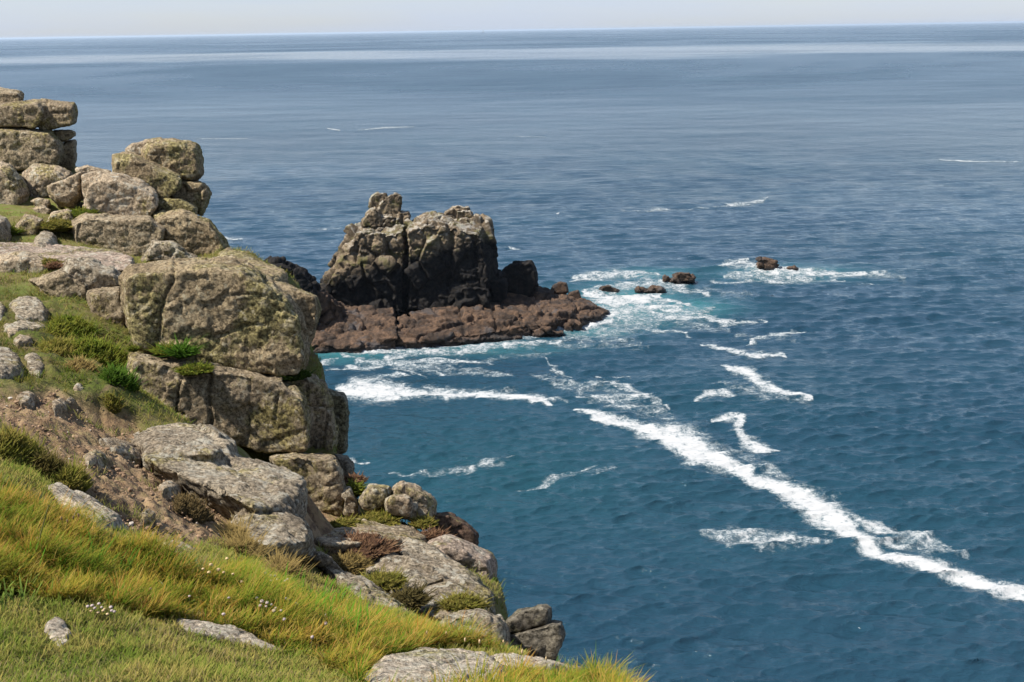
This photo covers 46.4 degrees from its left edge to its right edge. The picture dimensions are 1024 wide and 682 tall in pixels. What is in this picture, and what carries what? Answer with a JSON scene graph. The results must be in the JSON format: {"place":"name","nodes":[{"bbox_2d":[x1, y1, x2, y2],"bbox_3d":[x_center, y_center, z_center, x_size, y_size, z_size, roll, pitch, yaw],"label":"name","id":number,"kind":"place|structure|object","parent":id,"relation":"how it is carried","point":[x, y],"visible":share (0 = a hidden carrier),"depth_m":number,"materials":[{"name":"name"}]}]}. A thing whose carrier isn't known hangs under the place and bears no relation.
{"place":"outdoors","nodes":[
{"label":"outdoors","id":0,"kind":"place"},
{"bbox_2d":[0,167,583,681],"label":"headland ground","id":1,"kind":"structure","parent":0,"point":[86,397],"depth_m":16.90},
{"bbox_2d":[0,215,11,242],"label":"boulder","id":2,"kind":"object","parent":1,"relation":"on","point":[5,229],"visible":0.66,"depth_m":31.71,"materials":[{"name":"grey stone"}]},
{"bbox_2d":[0,347,25,379],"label":"boulder","id":3,"kind":"object","parent":1,"relation":"on","point":[10,361],"visible":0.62,"depth_m":18.16,"materials":[{"name":"grey stone"}]},
{"bbox_2d":[0,161,29,204],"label":"boulder","id":4,"kind":"object","parent":1,"relation":"on","point":[14,189],"visible":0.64,"depth_m":34.56,"materials":[{"name":"stone"}]},
{"bbox_2d":[3,319,45,332],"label":"boulder","id":5,"kind":"object","parent":1,"relation":"on","point":[21,324],"visible":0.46,"depth_m":21.27,"materials":[{"name":"grey stone"}]},
{"bbox_2d":[0,250,49,272],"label":"boulder","id":6,"kind":"object","parent":1,"relation":"on","point":[17,261],"visible":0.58,"depth_m":25.35,"materials":[{"name":"stone"}]},
{"bbox_2d":[16,391,35,409],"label":"boulder","id":7,"kind":"object","parent":1,"relation":"on","point":[25,398],"visible":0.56,"depth_m":16.58,"materials":[{"name":"stone"}]},
{"bbox_2d":[8,296,48,322],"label":"boulder","id":8,"kind":"object","parent":1,"relation":"on","point":[31,308],"visible":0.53,"depth_m":22.18,"materials":[{"name":"grey stone"}]},
{"bbox_2d":[15,214,42,234],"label":"boulder","id":9,"kind":"object","parent":1,"relation":"on","point":[27,221],"visible":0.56,"depth_m":32.49,"materials":[{"name":"stone"}]},
{"bbox_2d":[0,419,58,463],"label":"tussock","id":10,"kind":"object","parent":1,"relation":"on","point":[23,444],"visible":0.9,"depth_m":12.35,"materials":[{"name":"green plant"}]},
{"bbox_2d":[0,127,63,170],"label":"boulder","id":11,"kind":"object","parent":1,"relation":"on","point":[23,148],"visible":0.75,"depth_m":38.33,"materials":[{"name":"grey stone"}]},
{"bbox_2d":[0,98,77,129],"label":"boulder","id":12,"kind":"object","parent":11,"relation":"on","point":[44,114],"visible":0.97,"depth_m":38.67,"materials":[{"name":"grey stone"}]},
{"bbox_2d":[0,87,23,102],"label":"boulder","id":13,"kind":"object","parent":12,"relation":"on","point":[8,95],"visible":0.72,"depth_m":38.95,"materials":[{"name":"grey stone"}]},
{"bbox_2d":[24,352,43,377],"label":"boulder","id":14,"kind":"object","parent":1,"relation":"on","point":[34,365],"visible":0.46,"depth_m":18.64,"materials":[{"name":"grey stone"}]},
{"bbox_2d":[0,568,69,609],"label":"grass tuft","id":15,"kind":"object","parent":1,"relation":"on","point":[10,595],"visible":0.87,"depth_m":7.86,"materials":[{"name":"green plant"}]},
{"bbox_2d":[30,198,50,213],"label":"boulder","id":16,"kind":"object","parent":1,"relation":"on","point":[41,205],"visible":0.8,"depth_m":34.05,"materials":[{"name":"stone"}]},
{"bbox_2d":[20,443,72,479],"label":"tussock","id":17,"kind":"object","parent":1,"relation":"on","point":[45,462],"visible":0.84,"depth_m":12.36,"materials":[{"name":"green plant"}]},
{"bbox_2d":[34,231,58,247],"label":"boulder","id":18,"kind":"object","parent":1,"relation":"on","point":[42,239],"visible":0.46,"depth_m":30.46,"materials":[{"name":"grey stone"}]},
{"bbox_2d":[22,163,72,197],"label":"boulder","id":19,"kind":"object","parent":1,"relation":"on","point":[38,178],"visible":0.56,"depth_m":35.68,"materials":[{"name":"stone"}]},
{"bbox_2d":[32,333,80,356],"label":"shrub","id":20,"kind":"object","parent":1,"relation":"on","point":[59,346],"visible":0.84,"depth_m":20.39,"materials":[{"name":"green plant"}]},
{"bbox_2d":[28,269,86,299],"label":"boulder","id":21,"kind":"object","parent":1,"relation":"on","point":[58,283],"visible":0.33,"depth_m":23.68,"materials":[{"name":"grey stone"}]},
{"bbox_2d":[44,617,71,640],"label":"boulder","id":22,"kind":"object","parent":1,"relation":"on","point":[56,627],"visible":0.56,"depth_m":7.24,"materials":[{"name":"stone"}]},
{"bbox_2d":[45,209,74,232],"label":"boulder","id":23,"kind":"object","parent":1,"relation":"on","point":[65,214],"visible":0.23,"depth_m":32.90,"materials":[{"name":"stone"}]},
{"bbox_2d":[38,217,74,231],"bbox_3d":[-12.392,-3.196,32.621,1.308,0.448,1.137,-1,15,0],"label":"moss cushion","id":24,"kind":"object","parent":23,"relation":"on","point":[57,225],"visible":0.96,"depth_m":32.41,"materials":[{"name":"green plant"}]},
{"bbox_2d":[52,397,67,416],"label":"boulder","id":25,"kind":"object","parent":1,"relation":"on","point":[59,403],"visible":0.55,"depth_m":16.85,"materials":[{"name":"stone"}]},
{"bbox_2d":[47,171,85,208],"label":"boulder","id":26,"kind":"object","parent":1,"relation":"on","point":[66,192],"visible":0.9,"depth_m":34.05,"materials":[{"name":"stone"}]},
{"bbox_2d":[0,242,134,272],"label":"boulder","id":27,"kind":"object","parent":1,"relation":"on","point":[119,261],"visible":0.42,"depth_m":27.86,"materials":[{"name":"grey stone"}]},
{"bbox_2d":[59,139,76,170],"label":"boulder","id":28,"kind":"object","parent":1,"relation":"on","point":[69,160],"visible":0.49,"depth_m":39.79,"materials":[{"name":"grey stone"}]},
{"bbox_2d":[38,311,102,337],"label":"shrub","id":29,"kind":"object","parent":1,"relation":"on","point":[72,324],"visible":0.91,"depth_m":21.96,"materials":[{"name":"green plant"}]},
{"bbox_2d":[49,455,98,492],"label":"tussock","id":30,"kind":"object","parent":1,"relation":"on","point":[73,477],"visible":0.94,"depth_m":12.41,"materials":[{"name":"green plant"}]},
{"bbox_2d":[58,353,103,372],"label":"heather clump","id":31,"kind":"object","parent":1,"relation":"on","point":[76,363],"visible":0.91,"depth_m":19.35,"materials":[{"name":"brown plant"}]},
{"bbox_2d":[45,482,128,529],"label":"boulder","id":32,"kind":"object","parent":1,"relation":"on","point":[78,495],"visible":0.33,"depth_m":11.49,"materials":[{"name":"stone"}]},
{"bbox_2d":[61,257,120,289],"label":"boulder","id":33,"kind":"object","parent":1,"relation":"on","point":[89,273],"visible":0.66,"depth_m":23.88,"materials":[{"name":"grey stone"}]},
{"bbox_2d":[63,332,128,368],"bbox_3d":[-7.310,0.228,21.277,1.481,0.908,1.965,10,18,35],"label":"shrub","id":34,"kind":"object","parent":1,"relation":"on","point":[102,351],"visible":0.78,"depth_m":21.03,"materials":[{"name":"green plant"}]},
{"bbox_2d":[83,450,108,470],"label":"boulder","id":35,"kind":"object","parent":1,"relation":"on","point":[98,457],"visible":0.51,"depth_m":14.64,"materials":[{"name":"stone"}]},
{"bbox_2d":[56,528,153,581],"bbox_3d":[-3.168,1.625,9.095,0.666,0.465,0.826,6,16,26],"label":"grass tuft","id":36,"kind":"object","parent":1,"relation":"on","point":[92,546],"visible":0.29,"depth_m":9.19,"materials":[{"name":"green plant"}]},
{"bbox_2d":[86,286,124,326],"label":"boulder","id":37,"kind":"object","parent":1,"relation":"on","point":[104,302],"visible":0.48,"depth_m":23.22,"materials":[{"name":"grey stone"}]},
{"bbox_2d":[100,391,125,413],"bbox_3d":[-6.094,0.922,18.254,0.422,0.343,0.392,-14,19,-41],"label":"moss cushion","id":38,"kind":"object","parent":1,"relation":"on","point":[112,405],"visible":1,"depth_m":18.22,"materials":[{"name":"green plant"}]},
{"bbox_2d":[0,387,231,544],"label":"soil clods","id":39,"kind":"object","parent":1,"relation":"on","point":[122,474],"visible":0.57,"depth_m":14.74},
{"bbox_2d":[90,361,144,391],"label":"shrub","id":40,"kind":"object","parent":1,"relation":"on","point":[113,376],"visible":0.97,"depth_m":18.89,"materials":[{"name":"green plant"}]},
{"bbox_2d":[71,212,165,256],"bbox_3d":[-10.935,-2.897,33.300,2.996,1.502,2.084,-1,15,0],"label":"boulder","id":41,"kind":"object","parent":1,"relation":"on","point":[134,235],"visible":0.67,"depth_m":32.30,"materials":[{"name":"grey stone"}]},
{"bbox_2d":[81,170,158,215],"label":"boulder","id":42,"kind":"object","parent":41,"relation":"on","point":[114,193],"visible":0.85,"depth_m":33.33,"materials":[{"name":"stone"}]},
{"bbox_2d":[99,437,142,467],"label":"boulder","id":43,"kind":"object","parent":1,"relation":"on","point":[117,446],"visible":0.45,"depth_m":16.28,"materials":[{"name":"stone"}]},
{"bbox_2d":[140,509,155,531],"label":"boulder","id":44,"kind":"object","parent":1,"relation":"on","point":[145,518],"visible":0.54,"depth_m":12.64,"materials":[{"name":"stone"}]},
{"bbox_2d":[140,240,197,262],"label":"boulder","id":45,"kind":"object","parent":1,"relation":"on","point":[156,250],"visible":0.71,"depth_m":30.41,"materials":[{"name":"grey stone"}]},
{"bbox_2d":[158,480,182,499],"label":"boulder","id":46,"kind":"object","parent":1,"relation":"on","point":[168,487],"visible":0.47,"depth_m":15.02,"materials":[{"name":"stone"}]},
{"bbox_2d":[168,180,211,215],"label":"boulder","id":47,"kind":"object","parent":1,"relation":"on","point":[197,194],"visible":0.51,"depth_m":35.43,"materials":[{"name":"stone"}]},
{"bbox_2d":[140,137,203,180],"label":"boulder","id":48,"kind":"object","parent":47,"relation":"on","point":[184,159],"visible":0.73,"depth_m":35.25,"materials":[{"name":"stone"}]},
{"bbox_2d":[151,208,229,256],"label":"boulder","id":49,"kind":"object","parent":1,"relation":"on","point":[191,232],"visible":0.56,"depth_m":32.84,"materials":[{"name":"stone"}]},
{"bbox_2d":[156,198,197,213],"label":"boulder","id":50,"kind":"object","parent":49,"relation":"on","point":[166,204],"visible":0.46,"depth_m":34.30,"materials":[{"name":"stone"}]},
{"bbox_2d":[111,151,182,197],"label":"boulder","id":51,"kind":"object","parent":50,"relation":"on","point":[164,182],"visible":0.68,"depth_m":34.38,"materials":[{"name":"stone"}]},
{"bbox_2d":[169,492,215,522],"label":"tussock","id":52,"kind":"object","parent":1,"relation":"on","point":[193,507],"visible":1,"depth_m":13.95,"materials":[{"name":"brown plant"}]},
{"bbox_2d":[130,423,308,518],"bbox_3d":[-4.236,1.997,17.146,4.390,1.368,2.237,13,20,43],"label":"boulder","id":53,"kind":"object","parent":1,"relation":"on","point":[216,470],"visible":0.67,"depth_m":16.24,"materials":[{"name":"grey stone"}]},
{"bbox_2d":[176,618,278,649],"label":"boulder","id":54,"kind":"object","parent":1,"relation":"on","point":[219,630],"visible":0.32,"depth_m":8.14,"materials":[{"name":"stone"}]},
{"bbox_2d":[125,351,338,453],"bbox_3d":[-5.338,1.329,22.895,4.073,3.030,3.790,-1,15,0],"label":"boulder","id":55,"kind":"object","parent":1,"relation":"on","point":[260,412],"visible":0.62,"depth_m":21.01,"materials":[{"name":"grey stone"}]},
{"bbox_2d":[154,332,210,359],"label":"leafy plant","id":56,"kind":"object","parent":55,"relation":"on","point":[179,351],"visible":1,"depth_m":20.94,"materials":[{"name":"green plant"}]},
{"bbox_2d":[168,359,216,375],"bbox_3d":[-5.541,0.466,20.729,0.822,0.274,0.798,-1,15,0],"label":"moss cushion","id":57,"kind":"object","parent":55,"relation":"on","point":[192,369],"visible":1,"depth_m":20.65,"materials":[{"name":"green plant"}]},
{"bbox_2d":[118,256,321,376],"bbox_3d":[-5.647,-0.471,23.102,3.924,2.623,3.711,-1,15,0],"label":"boulder","id":58,"kind":"object","parent":55,"relation":"on","point":[241,314],"visible":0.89,"depth_m":21.32,"materials":[{"name":"stone"}]},
{"bbox_2d":[278,369,315,381],"bbox_3d":[-4.079,0.584,21.838,0.836,0.278,0.834,9,17,33],"label":"moss cushion","id":59,"kind":"object","parent":55,"relation":"on","point":[302,374],"visible":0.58,"depth_m":21.71,"materials":[{"name":"green plant"}]},
{"bbox_2d":[209,511,271,538],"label":"tussock","id":60,"kind":"object","parent":1,"relation":"on","point":[227,527],"visible":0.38,"depth_m":14.29,"materials":[{"name":"brown plant"}]},
{"bbox_2d":[210,521,286,561],"bbox_3d":[-2.909,2.346,13.265,1.002,0.755,1.354,-1,15,0],"label":"tussock","id":61,"kind":"object","parent":1,"relation":"on","point":[249,544],"visible":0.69,"depth_m":13.18,"materials":[{"name":"brown plant"}]},
{"bbox_2d":[218,248,288,283],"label":"boulder","id":62,"kind":"object","parent":1,"relation":"on","point":[273,272],"visible":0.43,"depth_m":28.82,"materials":[{"name":"stone"}]},
{"bbox_2d":[231,511,315,562],"bbox_3d":[-3.063,2.517,15.353,1.049,1.064,2.746,-5,15,-15],"label":"boulder","id":63,"kind":"object","parent":1,"relation":"on","point":[290,532],"visible":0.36,"depth_m":14.74,"materials":[{"name":"grey stone"}]},
{"bbox_2d":[244,547,319,579],"bbox_3d":[-2.388,2.347,12.241,0.811,0.518,1.123,-1,15,0],"label":"tussock","id":64,"kind":"object","parent":1,"relation":"on","point":[279,562],"visible":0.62,"depth_m":12.21,"materials":[{"name":"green plant"}]},
{"bbox_2d":[0,209,596,681],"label":"short turf","id":65,"kind":"structure","parent":1,"relation":"on","point":[184,665],"depth_m":7.58,"materials":[{"name":"green plant"}]},
{"bbox_2d":[269,452,345,515],"bbox_3d":[-3.622,2.708,21.128,1.454,2.328,2.819,-3,15,-8],"label":"boulder","id":66,"kind":"object","parent":1,"relation":"on","point":[322,474],"visible":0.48,"depth_m":19.74,"materials":[{"name":"grey stone"}]},
{"bbox_2d":[312,551,342,571],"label":"boulder","id":67,"kind":"object","parent":1,"relation":"on","point":[324,559],"visible":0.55,"depth_m":15.07,"materials":[{"name":"grey stone"}]},
{"bbox_2d":[0,470,655,681],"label":"long grass","id":68,"kind":"structure","parent":1,"relation":"on","point":[22,516],"depth_m":8.83,"materials":[{"name":"green plant"}]},
{"bbox_2d":[279,563,384,618],"bbox_3d":[-1.637,2.381,10.653,1.026,0.786,1.024,-5,15,-14],"label":"grass tuft","id":69,"kind":"object","parent":1,"relation":"on","point":[343,594],"visible":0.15,"depth_m":10.79,"materials":[{"name":"green plant"}]},
{"bbox_2d":[328,388,349,453],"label":"boulder","id":70,"kind":"object","parent":1,"relation":"on","point":[341,408],"visible":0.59,"depth_m":23.49,"materials":[{"name":"stone"}]},
{"bbox_2d":[288,590,392,642],"bbox_3d":[-1.263,2.181,9.128,1.038,0.725,0.920,-14,19,-40],"label":"grass tuft","id":71,"kind":"object","parent":1,"relation":"on","point":[368,616],"visible":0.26,"depth_m":9.21,"materials":[{"name":"green plant"}]},
{"bbox_2d":[334,454,354,475],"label":"boulder","id":72,"kind":"object","parent":1,"relation":"on","point":[347,464],"visible":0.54,"depth_m":21.88,"materials":[{"name":"stone"}]},
{"bbox_2d":[341,486,358,517],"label":"boulder","id":73,"kind":"object","parent":1,"relation":"on","point":[351,505],"visible":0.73,"depth_m":19.77,"materials":[{"name":"grey stone"}]},
{"bbox_2d":[345,479,367,497],"bbox_3d":[-2.690,2.495,20.059,0.635,0.340,0.626,8,17,30],"label":"moss cushion","id":74,"kind":"object","parent":73,"relation":"on","point":[358,489],"visible":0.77,"depth_m":20.01,"materials":[{"name":"green plant"}]},
{"bbox_2d":[315,526,384,555],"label":"boulder","id":75,"kind":"object","parent":1,"relation":"on","point":[334,543],"visible":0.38,"depth_m":16.30,"materials":[{"name":"stone"}]},
{"bbox_2d":[329,513,363,527],"bbox_3d":[-2.505,2.761,18.292,0.656,0.229,0.650,12,20,41],"label":"moss cushion","id":76,"kind":"object","parent":75,"relation":"on","point":[347,521],"visible":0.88,"depth_m":18.24,"materials":[{"name":"green plant"}]},
{"bbox_2d":[332,547,375,574],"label":"heather clump","id":77,"kind":"object","parent":1,"relation":"on","point":[352,563],"visible":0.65,"depth_m":15.57,"materials":[{"name":"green plant"}]},
{"bbox_2d":[325,528,407,558],"bbox_3d":[-2.092,2.807,16.370,1.191,0.301,0.989,6,16,25],"label":"heather clump","id":78,"kind":"object","parent":1,"relation":"on","point":[375,545],"visible":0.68,"depth_m":16.35,"materials":[{"name":"brown plant"}]},
{"bbox_2d":[325,567,416,615],"bbox_3d":[-1.752,3.262,14.714,0.751,0.942,2.568,-8,16,-26],"label":"boulder","id":79,"kind":"object","parent":1,"relation":"on","point":[362,583],"visible":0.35,"depth_m":14.46,"materials":[{"name":"grey stone"}]},
{"bbox_2d":[358,566,413,592],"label":"tussock","id":80,"kind":"object","parent":79,"relation":"on","point":[383,580],"visible":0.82,"depth_m":14.99,"materials":[{"name":"green plant"}]},
{"bbox_2d":[380,578,438,609],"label":"tussock","id":81,"kind":"object","parent":79,"relation":"on","point":[413,598],"visible":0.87,"depth_m":14.38,"materials":[{"name":"green plant"}]},
{"bbox_2d":[358,483,392,511],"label":"boulder","id":82,"kind":"object","parent":1,"relation":"on","point":[372,496],"visible":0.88,"depth_m":19.18,"materials":[{"name":"grey stone"}]},
{"bbox_2d":[355,518,427,544],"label":"boulder","id":83,"kind":"object","parent":1,"relation":"on","point":[397,532],"visible":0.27,"depth_m":18.02,"materials":[{"name":"grey stone"}]},
{"bbox_2d":[356,509,404,525],"bbox_3d":[-2.087,2.792,18.895,0.883,0.265,0.828,-1,15,0],"label":"moss cushion","id":84,"kind":"object","parent":83,"relation":"on","point":[384,518],"visible":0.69,"depth_m":18.85,"materials":[{"name":"green plant"}]},
{"bbox_2d":[406,513,439,530],"bbox_3d":[-1.411,2.847,18.952,0.567,0.254,0.529,-6,16,-20],"label":"moss cushion","id":85,"kind":"object","parent":83,"relation":"on","point":[421,522],"visible":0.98,"depth_m":18.87,"materials":[{"name":"green plant"}]},
{"bbox_2d":[363,552,447,593],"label":"boulder","id":86,"kind":"object","parent":1,"relation":"on","point":[420,570],"visible":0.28,"depth_m":15.91,"materials":[{"name":"grey stone"}]},
{"bbox_2d":[392,481,436,520],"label":"boulder","id":87,"kind":"object","parent":1,"relation":"on","point":[426,501],"visible":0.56,"depth_m":19.54,"materials":[{"name":"stone"}]},
{"bbox_2d":[384,494,417,519],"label":"boulder","id":88,"kind":"object","parent":87,"relation":"on","point":[403,505],"visible":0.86,"depth_m":18.81,"materials":[{"name":"stone"}]},
{"bbox_2d":[365,647,506,681],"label":"boulder","id":89,"kind":"object","parent":1,"relation":"on","point":[417,662],"visible":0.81,"depth_m":8.11,"materials":[{"name":"stone"}]},
{"bbox_2d":[400,578,485,621],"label":"boulder","id":90,"kind":"object","parent":1,"relation":"on","point":[445,587],"visible":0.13,"depth_m":14.97,"materials":[{"name":"grey stone"}]},
{"bbox_2d":[427,586,492,615],"bbox_3d":[-0.646,3.201,14.585,0.918,0.337,0.661,-1,15,0],"label":"tussock","id":91,"kind":"object","parent":90,"relation":"on","point":[453,602],"visible":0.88,"depth_m":14.54,"materials":[{"name":"green plant"}]},
{"bbox_2d":[395,537,495,614],"bbox_3d":[-0.956,3.423,16.683,1.117,1.144,3.413,-9,17,-28],"label":"boulder","id":92,"kind":"object","parent":1,"relation":"on","point":[438,559],"visible":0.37,"depth_m":16.24,"materials":[{"name":"grey stone"}]},
{"bbox_2d":[433,512,478,545],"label":"boulder","id":93,"kind":"object","parent":1,"relation":"on","point":[462,529],"visible":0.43,"depth_m":19.86,"materials":[{"name":"red stone"}]},
{"bbox_2d":[427,534,497,578],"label":"boulder","id":94,"kind":"object","parent":1,"relation":"on","point":[468,555],"visible":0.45,"depth_m":17.61,"materials":[{"name":"grey stone"}]},
{"bbox_2d":[416,525,456,540],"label":"heather clump","id":95,"kind":"object","parent":94,"relation":"on","point":[430,533],"visible":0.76,"depth_m":18.31,"materials":[{"name":"brown plant"}]},
{"bbox_2d":[440,608,511,647],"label":"boulder","id":96,"kind":"object","parent":1,"relation":"on","point":[502,628],"visible":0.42,"depth_m":13.58,"materials":[{"name":"grey stone"}]},
{"bbox_2d":[510,620,565,660],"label":"boulder","id":97,"kind":"object","parent":1,"relation":"on","point":[545,640],"visible":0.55,"depth_m":14.32,"materials":[{"name":"stone"}]},
{"bbox_2d":[505,604,551,633],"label":"boulder","id":98,"kind":"object","parent":97,"relation":"on","point":[522,619],"visible":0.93,"depth_m":14.47,"materials":[{"name":"stone"}]},
{"bbox_2d":[492,652,587,669],"bbox_3d":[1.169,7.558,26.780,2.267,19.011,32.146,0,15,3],"label":"boulder","id":99,"kind":"object","parent":1,"relation":"on","point":[536,659],"visible":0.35,"depth_m":9.13,"materials":[{"name":"stone"}]},
{"bbox_2d":[0,23,1023,681],"bbox_3d":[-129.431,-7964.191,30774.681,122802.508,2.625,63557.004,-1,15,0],"label":"sea","id":100,"kind":"structure","parent":0,"point":[834,145],"depth_m":243.75,"materials":[{"name":"liquid"}]},
{"bbox_2d":[264,256,345,329],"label":"rock ridge","id":101,"kind":"object","parent":100,"relation":"in","point":[332,308],"visible":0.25,"depth_m":197.09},
{"bbox_2d":[311,192,608,352],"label":"rocky islet","id":102,"kind":"object","parent":100,"relation":"in","point":[440,279],"visible":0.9,"depth_m":206.26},
{"bbox_2d":[532,325,563,337],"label":"sea rock","id":103,"kind":"object","parent":100,"relation":"in","point":[542,330],"visible":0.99,"depth_m":200.22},
{"bbox_2d":[203,126,1023,600],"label":"sea foam","id":104,"kind":"object","parent":100,"relation":"on","point":[819,510],"visible":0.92,"depth_m":158.90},
{"bbox_2d":[662,272,695,283],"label":"sea rock","id":105,"kind":"object","parent":100,"relation":"in","point":[680,277],"visible":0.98,"depth_m":239.58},
{"bbox_2d":[755,256,778,269],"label":"sea rock","id":106,"kind":"object","parent":100,"relation":"in","point":[765,263],"visible":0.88,"depth_m":250.99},
{"bbox_2d":[0,0,1023,38],"label":"sky","id":107,"kind":"structure","parent":0,"point":[19,19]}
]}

